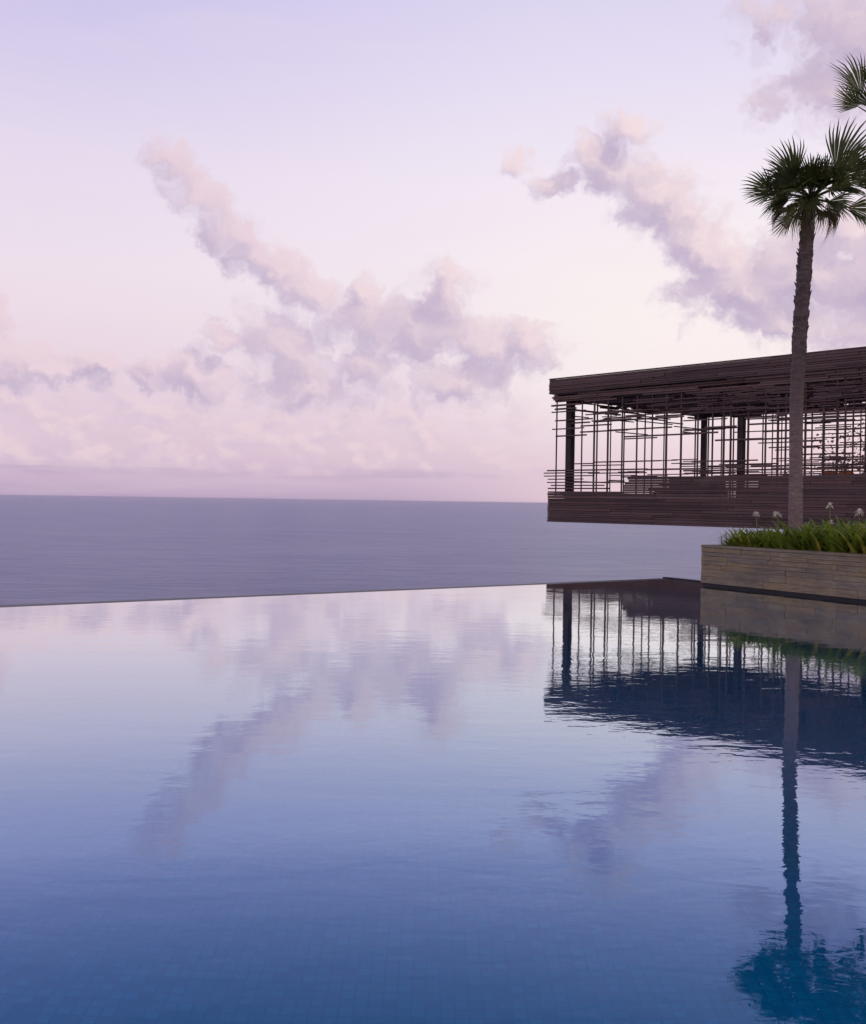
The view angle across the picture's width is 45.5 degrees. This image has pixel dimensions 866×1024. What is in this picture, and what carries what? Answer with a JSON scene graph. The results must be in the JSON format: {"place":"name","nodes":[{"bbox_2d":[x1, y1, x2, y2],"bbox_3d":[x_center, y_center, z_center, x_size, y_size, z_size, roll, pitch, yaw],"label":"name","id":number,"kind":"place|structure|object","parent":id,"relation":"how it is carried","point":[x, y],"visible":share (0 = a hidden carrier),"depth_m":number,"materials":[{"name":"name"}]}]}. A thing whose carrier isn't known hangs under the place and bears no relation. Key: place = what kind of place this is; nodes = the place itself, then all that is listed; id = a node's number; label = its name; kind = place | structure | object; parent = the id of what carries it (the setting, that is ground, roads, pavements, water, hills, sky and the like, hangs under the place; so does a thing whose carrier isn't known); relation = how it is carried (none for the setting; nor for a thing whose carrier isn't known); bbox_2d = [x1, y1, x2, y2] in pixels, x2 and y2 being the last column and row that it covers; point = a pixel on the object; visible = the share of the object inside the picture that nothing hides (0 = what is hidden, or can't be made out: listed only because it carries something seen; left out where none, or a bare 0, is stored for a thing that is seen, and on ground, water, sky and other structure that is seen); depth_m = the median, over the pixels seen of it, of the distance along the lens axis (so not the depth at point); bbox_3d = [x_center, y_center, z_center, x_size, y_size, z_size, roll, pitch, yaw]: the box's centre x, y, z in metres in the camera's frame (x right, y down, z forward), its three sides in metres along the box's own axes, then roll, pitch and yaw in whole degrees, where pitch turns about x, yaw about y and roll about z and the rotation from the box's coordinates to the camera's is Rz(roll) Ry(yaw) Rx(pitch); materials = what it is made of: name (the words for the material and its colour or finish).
{"place":"outdoors","nodes":[
{"label":"outdoors","id":0,"kind":"place"},
{"bbox_2d":[0,495,786,605],"bbox_3d":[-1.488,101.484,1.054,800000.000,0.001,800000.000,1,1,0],"label":"sea","id":1,"kind":"structure","parent":0,"point":[63,549],"depth_m":2206.53,"materials":[{"name":"liquid"}]},
{"bbox_2d":[0,0,865,502],"label":"sky","id":2,"kind":"structure","parent":0,"point":[250,249],"materials":[{"name":"purple"}]},
{"bbox_2d":[821,470,834,474],"bbox_3d":[12.377,-1.035,32.315,0.170,0.560,0.480,16,-10,-41],"label":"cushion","id":3,"kind":"object","parent":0,"point":[829,472],"visible":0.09,"depth_m":32.27,"materials":[{"name":"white fabric"}]},
{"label":"hillside","id":4,"kind":"structure","parent":0,"visible":0},
{"bbox_2d":[544,346,865,528],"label":"timber pavilion","id":5,"kind":"structure","parent":4,"relation":"on","point":[744,390],"depth_m":33.59,"materials":[{"name":"wood"}]},
{"bbox_2d":[653,484,725,499],"bbox_3d":[9.078,-0.819,36.621,1.100,0.820,2.300,0,1,-42],"label":"daybed","id":6,"kind":"object","parent":5,"relation":"on","point":[678,493],"visible":0.06,"depth_m":36.69,"materials":[{"name":"wood"}]},
{"bbox_2d":[806,489,863,501],"bbox_3d":[12.367,-0.721,31.838,1.100,0.820,2.200,0,1,-42],"label":"daybed","id":7,"kind":"object","parent":5,"relation":"on","point":[838,494],"depth_m":31.11,"materials":[{"name":"wood"}]},
{"bbox_2d":[809,418,864,474],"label":"broadleaf tree","id":8,"kind":"object","parent":4,"relation":"on","point":[831,441],"visible":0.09,"depth_m":46.63,"materials":[{"name":"green plant"}]},
{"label":"pool basin","id":9,"kind":"structure","parent":4,"relation":"on","visible":0},
{"bbox_2d":[0,578,662,606],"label":"infinity edge wall","id":10,"kind":"structure","parent":9,"relation":"attached to","point":[310,593],"depth_m":16.41,"materials":[{"name":"black stone"}]},
{"bbox_2d":[0,579,865,1023],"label":"pool water","id":11,"kind":"structure","parent":9,"relation":"in","point":[612,803],"depth_m":5.04,"materials":[{"name":"blue liquid"}]},
{"bbox_2d":[701,544,865,602],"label":"stone planter","id":12,"kind":"object","parent":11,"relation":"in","point":[829,575],"visible":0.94,"depth_m":17.59,"materials":[{"name":"stone"}]},
{"bbox_2d":[752,511,759,532],"bbox_3d":[5.997,0.375,19.164,0.182,0.789,0.113,1,1,20],"label":"white lily","id":13,"kind":"object","parent":12,"relation":"on","point":[756,514],"visible":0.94,"depth_m":19.17,"materials":[{"name":"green plant"}]},
{"bbox_2d":[772,511,781,530],"bbox_3d":[6.190,0.382,18.563,0.208,0.793,0.206,1,1,37],"label":"white lily","id":14,"kind":"object","parent":12,"relation":"on","point":[776,514],"visible":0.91,"depth_m":18.55,"materials":[{"name":"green plant"}]},
{"bbox_2d":[716,515,865,553],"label":"lily leaves","id":15,"kind":"object","parent":12,"relation":"on","point":[848,538],"visible":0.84,"depth_m":17.63,"materials":[{"name":"green plant"}]},
{"bbox_2d":[742,116,865,532],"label":"fan palm","id":16,"kind":"object","parent":12,"relation":"on","point":[790,176],"visible":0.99,"depth_m":18.64,"materials":[{"name":"green plant"}]},
{"bbox_2d":[826,502,833,520],"bbox_3d":[6.750,0.312,17.580,0.140,0.970,0.166,1,1,31],"label":"white lily","id":17,"kind":"object","parent":12,"relation":"on","point":[829,505],"visible":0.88,"depth_m":17.57,"materials":[{"name":"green plant"}]},
{"bbox_2d":[828,52,865,113],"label":"fan palm","id":18,"kind":"object","parent":12,"relation":"on","point":[853,101],"visible":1,"depth_m":19.50,"materials":[{"name":"green plant"}]},
{"bbox_2d":[854,508,862,532],"bbox_3d":[7.041,0.371,17.056,0.188,0.872,0.186,1,1,0],"label":"white lily","id":19,"kind":"object","parent":12,"relation":"on","point":[859,510],"visible":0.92,"depth_m":17.05,"materials":[{"name":"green plant"}]},
{"bbox_2d":[663,577,700,581],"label":"pool kerb","id":20,"kind":"structure","parent":9,"relation":"on","point":[681,579],"depth_m":20.69,"materials":[{"name":"black stone"}]}
]}

